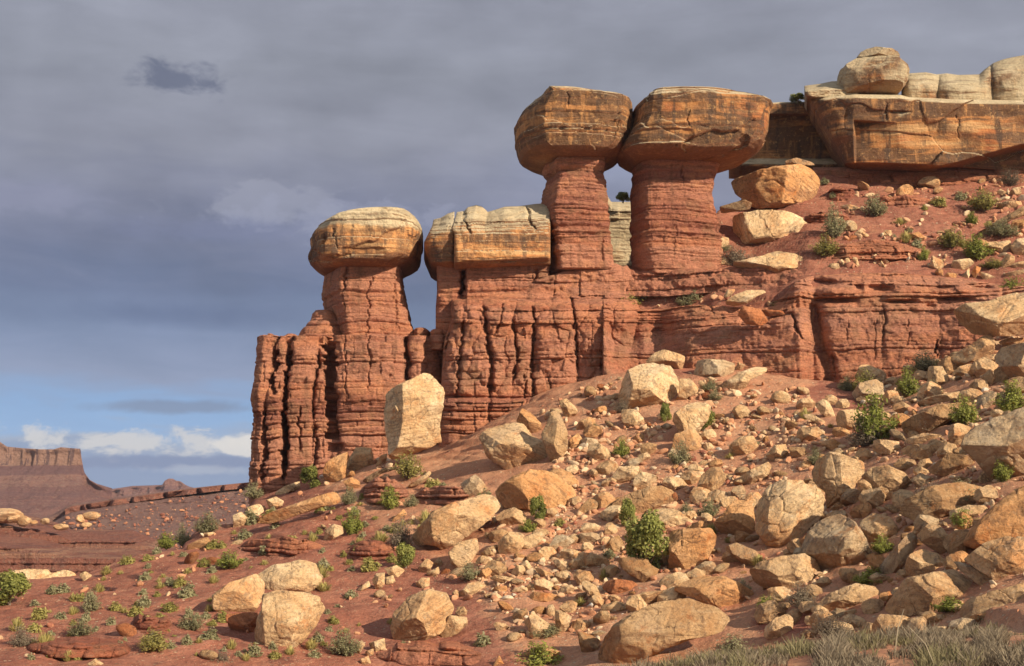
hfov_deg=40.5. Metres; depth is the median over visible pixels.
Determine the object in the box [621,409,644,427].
boulder
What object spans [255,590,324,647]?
boulder
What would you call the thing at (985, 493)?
boulder
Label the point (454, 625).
boulder
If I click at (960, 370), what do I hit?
boulder
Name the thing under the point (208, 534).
rock
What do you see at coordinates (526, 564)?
rock
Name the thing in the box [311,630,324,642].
cushion plant
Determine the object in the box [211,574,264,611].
boulder
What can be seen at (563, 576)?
boulder
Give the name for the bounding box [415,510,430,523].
grass tuft
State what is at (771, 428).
rock
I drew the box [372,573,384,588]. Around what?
rock
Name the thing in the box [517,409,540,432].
boulder
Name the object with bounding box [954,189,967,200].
cushion plant
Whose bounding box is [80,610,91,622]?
cushion plant
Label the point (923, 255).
shrub
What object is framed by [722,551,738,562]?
boulder
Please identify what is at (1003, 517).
boulder
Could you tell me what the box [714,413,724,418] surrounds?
rock
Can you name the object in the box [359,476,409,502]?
rock ledge
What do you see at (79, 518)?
boulder
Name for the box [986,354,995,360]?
boulder
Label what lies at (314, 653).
cushion plant
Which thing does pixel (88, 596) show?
cushion plant
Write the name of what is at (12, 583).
juniper
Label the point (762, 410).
rock
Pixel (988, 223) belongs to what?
grass tuft
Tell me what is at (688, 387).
boulder
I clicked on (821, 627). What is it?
shrub
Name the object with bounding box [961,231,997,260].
shrub
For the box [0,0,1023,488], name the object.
sky
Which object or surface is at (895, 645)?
tall grass
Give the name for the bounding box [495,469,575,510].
boulder
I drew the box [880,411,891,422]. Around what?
boulder
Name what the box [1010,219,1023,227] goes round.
rock
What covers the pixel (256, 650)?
cushion plant
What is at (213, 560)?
rock
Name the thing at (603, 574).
grass tuft
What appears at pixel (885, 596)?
rock
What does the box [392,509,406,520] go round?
rock
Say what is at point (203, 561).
cushion plant
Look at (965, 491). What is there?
shrub
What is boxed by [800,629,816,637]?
boulder
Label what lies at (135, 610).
cushion plant
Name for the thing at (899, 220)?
grass tuft
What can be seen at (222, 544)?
cushion plant
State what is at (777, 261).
boulder
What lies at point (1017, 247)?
boulder
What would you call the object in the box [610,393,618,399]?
rock
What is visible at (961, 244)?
grass tuft
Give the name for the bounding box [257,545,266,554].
cushion plant
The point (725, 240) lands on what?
boulder
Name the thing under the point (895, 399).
boulder
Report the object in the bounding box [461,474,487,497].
boulder
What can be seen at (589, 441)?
boulder
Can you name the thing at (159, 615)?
cushion plant
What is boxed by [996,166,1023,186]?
shrub
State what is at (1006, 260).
boulder
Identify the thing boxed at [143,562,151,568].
cushion plant
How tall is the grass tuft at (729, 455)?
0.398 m
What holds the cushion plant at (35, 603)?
on the ground at (458, 463)
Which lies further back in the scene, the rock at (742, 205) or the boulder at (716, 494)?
the rock at (742, 205)
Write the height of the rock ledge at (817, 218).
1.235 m
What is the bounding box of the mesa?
[0,442,111,517]
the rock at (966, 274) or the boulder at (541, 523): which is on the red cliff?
the rock at (966, 274)
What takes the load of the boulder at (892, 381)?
on the ground at (458, 463)
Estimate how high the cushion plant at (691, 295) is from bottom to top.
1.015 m
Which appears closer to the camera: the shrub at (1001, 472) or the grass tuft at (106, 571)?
the shrub at (1001, 472)
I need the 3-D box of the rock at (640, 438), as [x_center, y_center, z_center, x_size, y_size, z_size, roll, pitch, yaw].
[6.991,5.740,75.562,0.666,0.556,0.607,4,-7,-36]
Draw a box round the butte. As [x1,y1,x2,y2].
[112,479,192,497]
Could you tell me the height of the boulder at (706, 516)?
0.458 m
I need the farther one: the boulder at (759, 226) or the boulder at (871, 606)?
the boulder at (759, 226)
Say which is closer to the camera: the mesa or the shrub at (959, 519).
the shrub at (959, 519)
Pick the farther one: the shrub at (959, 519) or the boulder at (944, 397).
the boulder at (944, 397)
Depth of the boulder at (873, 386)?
76.39 m
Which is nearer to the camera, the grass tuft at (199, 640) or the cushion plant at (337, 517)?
the grass tuft at (199, 640)
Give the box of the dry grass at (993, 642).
[598,620,1023,665]
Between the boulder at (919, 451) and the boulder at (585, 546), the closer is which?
the boulder at (919, 451)
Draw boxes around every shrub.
[3,622,36,646]
[66,616,93,636]
[79,589,104,611]
[136,626,169,651]
[156,530,178,549]
[174,522,191,546]
[176,608,207,630]
[192,511,221,532]
[208,646,238,662]
[215,549,244,568]
[241,481,263,499]
[324,627,361,656]
[340,482,357,504]
[340,506,363,534]
[377,485,399,509]
[386,511,414,547]
[392,449,425,479]
[402,492,419,506]
[455,560,479,580]
[508,638,563,665]
[518,518,538,531]
[528,620,561,637]
[612,438,629,456]
[613,399,631,412]
[621,290,642,305]
[667,440,693,463]
[676,294,694,305]
[678,502,694,511]
[695,493,720,515]
[701,377,719,390]
[701,411,716,430]
[706,387,723,399]
[709,634,754,652]
[721,242,755,265]
[740,578,753,589]
[755,595,771,607]
[783,578,818,608]
[806,447,821,463]
[807,610,857,637]
[808,230,839,257]
[821,200,847,237]
[837,375,853,390]
[843,414,882,446]
[849,389,899,442]
[850,365,881,389]
[851,565,882,584]
[859,189,888,216]
[870,533,894,553]
[896,365,919,396]
[905,473,939,509]
[906,349,937,370]
[911,404,937,432]
[916,246,929,260]
[917,379,944,392]
[931,595,962,612]
[936,223,965,248]
[948,394,980,424]
[949,507,979,527]
[952,476,974,501]
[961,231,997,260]
[965,211,979,223]
[966,186,997,211]
[979,256,1000,268]
[982,217,1019,237]
[990,377,1023,411]
[991,459,1014,481]
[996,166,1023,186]
[1001,276,1023,290]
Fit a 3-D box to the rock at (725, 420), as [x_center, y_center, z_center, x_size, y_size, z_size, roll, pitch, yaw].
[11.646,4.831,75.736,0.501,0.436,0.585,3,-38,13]
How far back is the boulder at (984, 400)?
64.94 m
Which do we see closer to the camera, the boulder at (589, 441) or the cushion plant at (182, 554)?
the cushion plant at (182, 554)
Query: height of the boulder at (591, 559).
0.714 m
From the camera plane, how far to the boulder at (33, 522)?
200.83 m
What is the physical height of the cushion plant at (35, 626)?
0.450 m
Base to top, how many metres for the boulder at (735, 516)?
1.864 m
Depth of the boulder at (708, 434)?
73.69 m
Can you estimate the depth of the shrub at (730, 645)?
39.23 m
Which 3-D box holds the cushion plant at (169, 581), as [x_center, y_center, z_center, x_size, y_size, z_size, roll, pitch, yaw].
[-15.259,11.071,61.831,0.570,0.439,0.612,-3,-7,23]
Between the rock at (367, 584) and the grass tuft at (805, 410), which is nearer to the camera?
the rock at (367, 584)
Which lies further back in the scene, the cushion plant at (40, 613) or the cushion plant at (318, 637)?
the cushion plant at (40, 613)
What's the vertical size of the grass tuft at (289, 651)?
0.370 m
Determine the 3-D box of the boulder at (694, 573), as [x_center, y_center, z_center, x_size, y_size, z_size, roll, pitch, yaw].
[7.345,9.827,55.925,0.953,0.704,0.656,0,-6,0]
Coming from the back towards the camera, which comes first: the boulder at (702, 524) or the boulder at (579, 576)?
the boulder at (702, 524)
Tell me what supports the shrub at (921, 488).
on the ground at (458, 463)
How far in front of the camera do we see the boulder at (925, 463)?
58.89 m
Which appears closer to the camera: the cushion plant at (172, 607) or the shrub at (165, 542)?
the cushion plant at (172, 607)
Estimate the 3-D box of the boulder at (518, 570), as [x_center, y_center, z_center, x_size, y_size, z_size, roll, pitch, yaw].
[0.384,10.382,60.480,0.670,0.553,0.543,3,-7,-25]
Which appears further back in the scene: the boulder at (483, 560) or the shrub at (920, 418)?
the shrub at (920, 418)
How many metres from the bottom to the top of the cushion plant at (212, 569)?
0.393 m
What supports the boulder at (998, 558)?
on the ground at (458, 463)
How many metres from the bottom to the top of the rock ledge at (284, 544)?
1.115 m
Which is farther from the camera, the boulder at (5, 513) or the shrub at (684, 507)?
the boulder at (5, 513)
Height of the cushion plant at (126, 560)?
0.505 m
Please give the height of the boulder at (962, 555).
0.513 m
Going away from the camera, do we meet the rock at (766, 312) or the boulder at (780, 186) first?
the rock at (766, 312)
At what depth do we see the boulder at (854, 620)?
44.15 m
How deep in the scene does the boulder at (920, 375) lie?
76.38 m
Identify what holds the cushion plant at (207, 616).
on the ground at (458, 463)
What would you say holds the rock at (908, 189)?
on the ground at (458, 463)
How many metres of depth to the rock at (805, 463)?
66.56 m
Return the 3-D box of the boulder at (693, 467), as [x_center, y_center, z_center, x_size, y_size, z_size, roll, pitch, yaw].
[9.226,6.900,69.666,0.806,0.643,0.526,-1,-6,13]
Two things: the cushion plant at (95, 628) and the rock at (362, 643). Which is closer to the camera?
the rock at (362, 643)
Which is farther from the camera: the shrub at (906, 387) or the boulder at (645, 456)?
the shrub at (906, 387)
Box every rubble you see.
[0,178,1023,658]
[61,489,246,549]
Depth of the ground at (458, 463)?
65.58 m
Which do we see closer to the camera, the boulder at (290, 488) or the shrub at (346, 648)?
the shrub at (346, 648)
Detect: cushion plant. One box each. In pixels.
[26,621,41,632]
[27,652,35,660]
[29,606,47,619]
[30,599,41,606]
[44,583,59,594]
[53,612,67,619]
[57,582,70,593]
[73,592,85,601]
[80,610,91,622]
[83,591,95,600]
[91,626,98,631]
[105,616,116,625]
[108,601,122,610]
[117,555,134,564]
[126,604,144,616]
[136,595,151,607]
[137,571,151,580]
[138,588,148,595]
[142,554,155,561]
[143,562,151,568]
[152,547,161,554]
[153,591,160,596]
[154,612,166,617]
[159,602,178,612]
[164,640,176,648]
[165,576,174,585]
[172,575,186,587]
[177,580,196,598]
[179,552,187,556]
[180,634,193,645]
[185,606,193,617]
[196,557,210,566]
[199,626,220,639]
[200,611,211,619]
[205,539,219,549]
[205,619,216,625]
[206,565,216,573]
[216,540,227,548]
[216,610,229,622]
[235,528,252,539]
[235,651,242,656]
[244,507,258,524]
[247,642,263,656]
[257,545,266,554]
[268,641,277,649]
[268,649,281,659]
[269,521,280,528]
[308,648,321,658]
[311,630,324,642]
[314,507,326,512]
[315,527,322,534]
[316,557,330,567]
[325,624,333,631]
[327,615,339,624]
[335,515,343,519]
[340,550,346,556]
[343,589,357,598]
[346,559,352,564]
[347,565,355,571]
[350,506,360,515]
[358,530,366,537]
[360,521,369,526]
[360,556,380,571]
[381,523,389,530]
[385,553,397,562]
[387,523,401,533]
[424,478,439,487]
[473,631,491,646]
[479,488,491,494]
[554,517,565,526]
[602,548,615,558]
[686,288,702,299]
[820,176,829,184]
[911,237,922,247]
[933,196,946,206]
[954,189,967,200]
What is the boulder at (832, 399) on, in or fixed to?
on the ground at (458, 463)
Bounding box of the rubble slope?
[42,482,249,549]
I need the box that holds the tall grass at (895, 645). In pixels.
[631,610,1010,665]
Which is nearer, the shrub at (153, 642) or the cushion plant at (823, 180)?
the shrub at (153, 642)
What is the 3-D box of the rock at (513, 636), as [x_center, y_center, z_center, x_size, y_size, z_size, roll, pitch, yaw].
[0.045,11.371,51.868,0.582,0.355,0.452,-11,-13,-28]
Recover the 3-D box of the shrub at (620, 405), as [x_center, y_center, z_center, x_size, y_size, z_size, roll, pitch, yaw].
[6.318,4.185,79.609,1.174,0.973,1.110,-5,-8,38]
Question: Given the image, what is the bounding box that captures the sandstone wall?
[608,197,631,268]
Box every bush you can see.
[615,192,629,202]
[789,93,803,103]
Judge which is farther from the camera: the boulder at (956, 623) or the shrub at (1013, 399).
the shrub at (1013, 399)
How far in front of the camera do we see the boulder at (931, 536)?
47.28 m
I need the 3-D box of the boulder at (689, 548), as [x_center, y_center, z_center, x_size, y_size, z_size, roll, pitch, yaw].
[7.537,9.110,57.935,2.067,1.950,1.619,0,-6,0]
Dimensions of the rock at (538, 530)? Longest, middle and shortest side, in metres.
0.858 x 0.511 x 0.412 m
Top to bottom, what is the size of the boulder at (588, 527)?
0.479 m
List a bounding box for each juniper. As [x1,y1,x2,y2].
[0,569,31,605]
[299,464,320,488]
[394,542,415,568]
[529,494,546,519]
[619,497,636,524]
[623,508,669,568]
[660,402,671,421]
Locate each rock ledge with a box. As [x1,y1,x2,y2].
[25,636,131,657]
[133,614,171,633]
[237,535,322,554]
[348,540,393,559]
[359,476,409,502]
[376,640,480,664]
[411,486,468,503]
[805,212,848,223]
[827,186,855,201]
[832,238,920,259]
[877,194,930,207]
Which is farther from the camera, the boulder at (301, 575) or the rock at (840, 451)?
the rock at (840, 451)
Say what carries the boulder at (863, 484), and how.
on the ground at (458, 463)
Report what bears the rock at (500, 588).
on the ground at (458, 463)
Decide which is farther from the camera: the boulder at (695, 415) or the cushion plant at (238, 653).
the boulder at (695, 415)
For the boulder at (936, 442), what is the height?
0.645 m
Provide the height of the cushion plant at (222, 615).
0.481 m
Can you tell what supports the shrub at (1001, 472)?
on the ground at (458, 463)
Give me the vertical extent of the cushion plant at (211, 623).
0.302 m
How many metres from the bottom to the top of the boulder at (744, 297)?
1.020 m
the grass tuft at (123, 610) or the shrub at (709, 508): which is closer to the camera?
the grass tuft at (123, 610)
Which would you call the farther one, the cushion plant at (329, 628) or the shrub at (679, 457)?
the shrub at (679, 457)
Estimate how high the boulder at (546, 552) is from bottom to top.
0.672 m
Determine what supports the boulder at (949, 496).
on the ground at (458, 463)
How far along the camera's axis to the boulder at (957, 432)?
59.46 m
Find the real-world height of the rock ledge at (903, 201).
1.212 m
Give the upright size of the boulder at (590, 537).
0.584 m
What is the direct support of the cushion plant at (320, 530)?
on the ground at (458, 463)
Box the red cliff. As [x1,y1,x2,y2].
[438,263,1023,447]
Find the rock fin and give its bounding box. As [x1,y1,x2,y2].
[424,204,549,335]
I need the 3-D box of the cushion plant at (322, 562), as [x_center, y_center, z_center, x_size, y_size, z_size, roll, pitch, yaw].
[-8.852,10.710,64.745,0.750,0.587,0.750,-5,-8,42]
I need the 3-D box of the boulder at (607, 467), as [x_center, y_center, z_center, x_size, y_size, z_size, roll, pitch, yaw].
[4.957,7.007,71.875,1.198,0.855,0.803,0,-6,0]
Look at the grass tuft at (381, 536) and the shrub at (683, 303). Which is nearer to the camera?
the grass tuft at (381, 536)
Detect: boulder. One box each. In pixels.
[0,508,23,523]
[7,515,20,522]
[12,569,75,578]
[17,516,31,526]
[30,520,37,524]
[40,518,49,523]
[53,524,68,529]
[75,514,84,522]
[79,571,91,580]
[80,522,91,527]
[82,511,100,519]
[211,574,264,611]
[226,612,257,631]
[233,512,247,527]
[246,504,265,516]
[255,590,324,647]
[256,492,339,523]
[258,560,322,591]
[266,497,283,509]
[275,481,299,494]
[323,452,348,481]
[324,524,342,539]
[346,447,373,470]
[363,467,394,482]
[384,373,444,459]
[390,589,453,640]
[408,471,430,487]
[412,494,500,549]
[440,615,467,637]
[448,538,478,567]
[459,581,485,595]
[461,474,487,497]
[476,555,488,564]
[479,423,546,469]
[484,560,507,575]
[487,529,507,541]
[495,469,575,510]
[495,507,527,525]
[498,531,523,553]
[511,565,525,575]
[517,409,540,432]
[522,530,545,548]
[524,614,550,638]
[524,647,559,659]
[527,583,535,590]
[529,591,560,601]
[533,518,545,527]
[534,578,553,590]
[538,546,556,559]
[541,411,567,461]
[544,508,557,517]
[549,468,578,486]
[549,534,574,550]
[553,559,570,570]
[553,610,571,631]
[554,570,570,581]
[558,584,573,593]
[559,398,577,416]
[559,549,578,558]
[559,600,576,612]
[565,464,578,473]
[568,496,581,505]
[568,559,583,568]
[569,433,581,448]
[570,618,590,630]
[573,569,593,584]
[575,417,595,429]
[576,552,611,566]
[577,632,600,651]
[579,532,600,542]
[580,523,600,531]
[581,437,598,447]
[581,542,593,550]
[582,580,601,596]
[583,424,602,437]
[587,443,610,460]
[588,595,604,606]
[592,492,615,508]
[594,406,606,413]
[596,460,618,474]
[598,598,729,663]
[599,536,609,543]
[600,505,621,521]
[601,477,616,486]
[601,565,620,577]
[601,601,626,612]
[602,579,636,593]
[604,522,617,534]
[605,535,622,551]
[608,595,620,601]
[611,465,639,482]
[612,485,673,513]
[618,362,678,408]
[618,557,658,581]
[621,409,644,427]
[625,594,646,611]
[626,590,663,603]
[632,472,656,489]
[637,452,650,460]
[640,442,656,453]
[646,349,684,368]
[650,508,692,526]
[654,552,668,565]
[657,586,685,601]
[659,572,689,587]
[662,477,686,490]
[668,528,715,568]
[671,428,701,451]
[672,402,710,433]
[674,576,753,607]
[675,378,698,399]
[680,470,700,484]
[684,511,696,519]
[686,568,705,578]
[688,464,702,471]
[689,487,710,503]
[692,520,712,527]
[694,359,734,376]
[694,561,715,574]
[697,467,725,490]
[700,429,716,439]
[701,513,712,520]
[703,443,714,450]
[705,489,727,502]
[713,500,754,534]
[719,496,736,508]
[721,237,728,247]
[721,257,729,264]
[721,367,766,389]
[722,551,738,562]
[725,290,765,305]
[725,543,757,564]
[729,436,758,454]
[731,164,819,208]
[731,485,745,498]
[732,209,806,243]
[733,251,802,272]
[734,531,749,542]
[740,462,771,483]
[741,492,761,507]
[749,553,820,588]
[754,599,785,623]
[755,479,824,546]
[764,614,793,638]
[766,444,788,460]
[767,586,791,601]
[783,549,791,554]
[786,609,802,623]
[787,538,801,553]
[789,447,806,457]
[793,547,801,553]
[796,398,815,408]
[796,427,823,440]
[798,601,817,614]
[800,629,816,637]
[801,514,871,569]
[804,616,810,624]
[805,584,821,598]
[808,480,823,491]
[809,608,837,630]
[811,605,827,612]
[812,452,864,507]
[815,399,834,416]
[816,577,830,586]
[817,583,880,610]
[819,438,840,450]
[824,395,837,404]
[825,510,847,517]
[828,621,854,632]
[830,502,843,510]
[832,427,849,436]
[835,399,849,408]
[836,409,868,429]
[837,47,909,94]
[838,568,858,583]
[840,488,860,505]
[843,614,866,627]
[844,609,856,614]
[849,503,871,518]
[852,379,883,398]
[855,364,885,381]
[855,448,872,460]
[856,396,866,403]
[857,479,871,491]
[858,488,885,508]
[859,513,899,543]
[861,465,910,499]
[861,598,883,613]
[862,622,872,633]
[866,553,875,559]
[867,572,886,585]
[868,554,884,571]
[871,614,910,633]
[873,439,899,454]
[877,423,895,437]
[879,533,917,573]
[880,390,898,404]
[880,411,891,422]
[884,377,899,385]
[885,569,972,615]
[890,396,904,403]
[890,413,909,425]
[892,402,909,412]
[892,489,913,509]
[896,569,907,576]
[899,482,980,520]
[901,402,974,433]
[901,444,937,459]
[903,365,917,373]
[905,433,941,443]
[905,549,943,575]
[906,616,927,632]
[911,473,933,487]
[913,370,927,380]
[913,467,928,474]
[913,514,939,530]
[916,458,931,468]
[917,381,940,398]
[917,524,947,553]
[918,391,959,406]
[918,611,937,624]
[927,366,948,384]
[928,439,942,447]
[929,256,943,268]
[929,454,974,476]
[931,626,945,630]
[934,614,945,621]
[937,441,956,456]
[938,356,958,374]
[943,529,970,553]
[943,554,960,569]
[946,617,976,630]
[948,423,970,445]
[949,505,987,517]
[949,603,960,611]
[951,258,973,269]
[951,336,994,365]
[951,512,972,529]
[952,364,971,376]
[953,476,965,482]
[954,293,1023,336]
[954,551,968,562]
[954,561,990,584]
[957,388,982,401]
[960,583,1023,617]
[961,407,1023,477]
[963,486,1023,548]
[964,536,1023,579]
[969,357,997,377]
[969,379,988,389]
[974,485,998,504]
[976,391,996,407]
[977,471,993,482]
[978,206,1023,233]
[979,272,993,278]
[980,370,995,384]
[986,240,1010,252]
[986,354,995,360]
[990,409,1003,417]
[994,342,1023,377]
[994,366,1008,381]
[995,391,1022,409]
[998,254,1014,267]
[1002,269,1023,276]
[1004,376,1023,392]
[1007,261,1023,267]
[1010,238,1023,254]
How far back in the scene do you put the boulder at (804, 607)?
47.02 m
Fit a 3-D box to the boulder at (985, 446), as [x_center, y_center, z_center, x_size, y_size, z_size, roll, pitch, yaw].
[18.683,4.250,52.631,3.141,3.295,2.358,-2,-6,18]
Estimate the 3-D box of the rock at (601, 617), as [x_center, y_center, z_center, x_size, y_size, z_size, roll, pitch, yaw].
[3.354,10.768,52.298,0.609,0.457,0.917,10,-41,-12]
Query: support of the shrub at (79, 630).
on the ground at (458, 463)
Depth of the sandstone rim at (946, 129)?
102.38 m
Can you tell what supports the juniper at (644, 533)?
on the ground at (458, 463)
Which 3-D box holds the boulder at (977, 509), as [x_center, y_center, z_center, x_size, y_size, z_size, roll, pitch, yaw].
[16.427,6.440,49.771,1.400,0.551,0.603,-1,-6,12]
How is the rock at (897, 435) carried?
on the ground at (458, 463)
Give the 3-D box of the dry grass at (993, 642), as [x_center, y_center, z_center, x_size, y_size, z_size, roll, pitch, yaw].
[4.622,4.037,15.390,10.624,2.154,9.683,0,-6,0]
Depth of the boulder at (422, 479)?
77.13 m
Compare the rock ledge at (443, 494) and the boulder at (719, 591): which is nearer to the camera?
the boulder at (719, 591)
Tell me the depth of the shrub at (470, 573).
60.58 m
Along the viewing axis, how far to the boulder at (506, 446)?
75.71 m
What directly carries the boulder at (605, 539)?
on the rubble at (582, 460)
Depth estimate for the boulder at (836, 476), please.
59.68 m
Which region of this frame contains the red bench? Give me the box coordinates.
[0,515,175,575]
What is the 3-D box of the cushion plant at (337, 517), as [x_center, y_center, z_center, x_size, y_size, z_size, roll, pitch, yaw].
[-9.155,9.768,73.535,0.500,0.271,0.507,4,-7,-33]
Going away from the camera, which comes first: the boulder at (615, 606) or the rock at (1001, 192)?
the boulder at (615, 606)
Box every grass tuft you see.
[8,617,25,631]
[31,631,53,643]
[61,650,74,661]
[67,605,78,614]
[68,593,77,601]
[93,582,104,591]
[100,565,112,575]
[118,606,127,612]
[155,581,165,588]
[183,567,191,573]
[194,637,202,642]
[205,604,213,611]
[207,575,218,583]
[226,637,236,649]
[241,652,250,660]
[260,559,268,564]
[283,645,294,654]
[305,639,317,649]
[308,532,319,541]
[318,563,329,577]
[318,581,331,591]
[354,537,364,543]
[371,531,389,541]
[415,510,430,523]
[575,596,585,605]
[599,568,608,579]
[705,523,718,533]
[725,452,734,458]
[749,554,765,566]
[799,407,810,419]
[893,217,905,224]
[896,230,912,242]
[958,239,965,247]
[983,220,991,226]
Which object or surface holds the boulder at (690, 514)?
on the ground at (458, 463)
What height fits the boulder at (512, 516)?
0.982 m
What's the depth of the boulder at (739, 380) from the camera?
80.36 m
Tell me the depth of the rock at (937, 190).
100.29 m
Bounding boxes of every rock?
[86,658,102,664]
[116,623,136,636]
[184,551,198,563]
[187,537,209,549]
[199,650,217,659]
[203,532,213,536]
[207,557,218,563]
[232,540,242,544]
[343,477,359,489]
[346,471,354,476]
[354,640,364,653]
[358,581,370,590]
[360,656,370,663]
[365,649,373,655]
[369,638,385,650]
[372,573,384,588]
[374,590,385,597]
[376,454,386,465]
[385,565,404,576]
[385,575,394,584]
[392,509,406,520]
[416,578,429,587]
[418,559,432,572]
[426,567,439,575]
[434,557,442,565]
[440,569,449,573]
[449,568,464,576]
[455,606,466,615]
[479,568,491,578]
[481,545,497,556]
[489,575,513,582]
[493,586,506,591]
[493,622,508,630]
[493,656,503,665]
[497,601,513,610]
[506,632,520,641]
[510,578,523,584]
[511,587,527,592]
[512,608,527,619]
[514,552,525,559]
[522,560,536,571]
[526,552,543,561]
[531,606,546,613]
[532,529,548,535]
[536,568,553,576]
[546,604,554,615]
[550,408,561,413]
[568,534,579,543]
[576,592,586,598]
[578,498,597,512]
[584,386,595,395]
[588,469,597,477]
[592,630,605,635]
[593,610,609,623]
[605,420,615,427]
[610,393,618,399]
[615,435,626,445]
[627,458,642,465]
[633,433,643,442]
[661,423,672,428]
[672,492,677,500]
[698,380,705,388]
[698,460,708,464]
[701,392,710,398]
[708,459,722,467]
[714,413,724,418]
[714,563,729,572]
[719,199,751,212]
[722,417,729,423]
[724,289,734,297]
[733,405,750,418]
[734,466,749,475]
[734,479,746,484]
[735,362,744,369]
[738,306,767,325]
[745,535,759,541]
[748,425,756,430]
[750,414,761,418]
[757,406,769,414]
[762,309,784,315]
[768,426,776,430]
[771,391,790,403]
[773,471,787,476]
[780,602,790,609]
[784,420,797,429]
[785,158,813,164]
[796,387,808,394]
[799,459,812,468]
[803,414,824,423]
[804,478,812,483]
[828,263,839,268]
[831,608,845,617]
[833,449,843,453]
[840,204,859,210]
[845,220,856,230]
[847,447,854,451]
[848,235,856,240]
[852,257,859,266]
[857,181,869,190]
[876,507,886,512]
[879,591,891,602]
[883,230,891,235]
[884,504,899,512]
[889,429,905,440]
[893,458,915,469]
[895,184,913,195]
[900,533,907,539]
[904,525,913,531]
[907,431,918,437]
[910,232,924,239]
[918,176,939,187]
[933,187,942,193]
[935,267,942,275]
[944,273,956,277]
[952,447,966,454]
[962,268,969,277]
[969,239,988,247]
[969,612,986,621]
[971,266,980,277]
[977,178,985,183]
[996,189,1006,195]
[997,201,1021,208]
[999,338,1023,345]
[1009,187,1020,195]
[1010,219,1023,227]
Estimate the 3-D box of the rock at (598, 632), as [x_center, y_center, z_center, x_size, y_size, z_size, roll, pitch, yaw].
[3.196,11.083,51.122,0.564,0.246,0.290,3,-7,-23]
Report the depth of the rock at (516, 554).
61.98 m
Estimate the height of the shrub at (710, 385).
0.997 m
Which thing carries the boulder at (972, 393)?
on the ground at (458, 463)
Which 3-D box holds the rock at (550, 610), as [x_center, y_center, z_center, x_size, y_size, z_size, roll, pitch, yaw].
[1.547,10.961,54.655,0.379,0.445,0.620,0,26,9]
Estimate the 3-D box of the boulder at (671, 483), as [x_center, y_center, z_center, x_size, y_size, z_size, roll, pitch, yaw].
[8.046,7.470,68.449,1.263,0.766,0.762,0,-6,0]
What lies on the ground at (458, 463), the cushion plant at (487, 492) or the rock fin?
the cushion plant at (487, 492)
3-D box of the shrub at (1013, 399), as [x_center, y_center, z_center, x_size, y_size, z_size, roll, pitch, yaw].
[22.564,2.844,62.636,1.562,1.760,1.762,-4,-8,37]
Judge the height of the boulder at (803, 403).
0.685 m
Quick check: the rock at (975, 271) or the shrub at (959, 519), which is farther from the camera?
the rock at (975, 271)
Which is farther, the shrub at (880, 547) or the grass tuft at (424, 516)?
the grass tuft at (424, 516)
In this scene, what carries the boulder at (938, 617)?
on the ground at (458, 463)
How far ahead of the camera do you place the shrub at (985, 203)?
95.78 m
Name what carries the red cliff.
on the ground at (458, 463)
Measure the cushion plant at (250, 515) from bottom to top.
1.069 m
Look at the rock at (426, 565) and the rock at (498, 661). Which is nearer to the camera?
the rock at (498, 661)
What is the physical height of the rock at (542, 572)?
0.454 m
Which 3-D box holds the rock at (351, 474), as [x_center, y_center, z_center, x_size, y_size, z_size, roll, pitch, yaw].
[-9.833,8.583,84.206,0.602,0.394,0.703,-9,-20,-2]
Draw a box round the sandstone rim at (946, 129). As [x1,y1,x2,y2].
[729,55,1023,186]
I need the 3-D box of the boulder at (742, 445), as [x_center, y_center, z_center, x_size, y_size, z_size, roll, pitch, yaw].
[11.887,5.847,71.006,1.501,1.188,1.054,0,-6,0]
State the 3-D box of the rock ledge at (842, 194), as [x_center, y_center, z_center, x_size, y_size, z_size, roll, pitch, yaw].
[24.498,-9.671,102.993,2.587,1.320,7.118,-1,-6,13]
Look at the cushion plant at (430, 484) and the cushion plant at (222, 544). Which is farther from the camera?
the cushion plant at (430, 484)
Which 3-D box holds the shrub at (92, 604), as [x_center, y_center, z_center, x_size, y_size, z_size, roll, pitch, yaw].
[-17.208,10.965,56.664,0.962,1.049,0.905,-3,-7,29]
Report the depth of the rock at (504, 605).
55.52 m
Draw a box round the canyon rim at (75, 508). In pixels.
[65,482,248,514]
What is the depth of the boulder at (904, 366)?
79.93 m
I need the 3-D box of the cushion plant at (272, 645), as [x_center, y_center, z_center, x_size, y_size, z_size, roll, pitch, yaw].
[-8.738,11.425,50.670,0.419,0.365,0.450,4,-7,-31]
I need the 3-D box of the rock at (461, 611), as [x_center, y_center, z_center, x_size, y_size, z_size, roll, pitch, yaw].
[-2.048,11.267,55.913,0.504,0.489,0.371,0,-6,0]
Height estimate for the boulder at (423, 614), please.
2.246 m
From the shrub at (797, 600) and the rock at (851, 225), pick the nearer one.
the shrub at (797, 600)
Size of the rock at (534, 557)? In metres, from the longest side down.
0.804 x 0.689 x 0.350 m
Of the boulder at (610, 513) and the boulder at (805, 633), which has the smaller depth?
the boulder at (805, 633)
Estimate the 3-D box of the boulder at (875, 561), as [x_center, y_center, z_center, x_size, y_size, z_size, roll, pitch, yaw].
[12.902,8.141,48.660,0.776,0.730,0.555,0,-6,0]
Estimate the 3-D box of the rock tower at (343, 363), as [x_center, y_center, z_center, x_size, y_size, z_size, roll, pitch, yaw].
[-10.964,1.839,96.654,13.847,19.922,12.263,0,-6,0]
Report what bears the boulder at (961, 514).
on the ground at (458, 463)
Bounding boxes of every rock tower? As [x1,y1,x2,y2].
[248,207,445,503]
[514,86,632,275]
[617,86,772,273]
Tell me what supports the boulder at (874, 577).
on the ground at (458, 463)
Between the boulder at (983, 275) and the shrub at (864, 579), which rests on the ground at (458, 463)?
the shrub at (864, 579)
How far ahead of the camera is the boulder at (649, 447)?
72.95 m
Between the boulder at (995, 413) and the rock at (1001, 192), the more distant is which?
the rock at (1001, 192)
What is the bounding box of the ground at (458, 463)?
[0,175,1023,665]
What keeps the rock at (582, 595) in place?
on the ground at (458, 463)

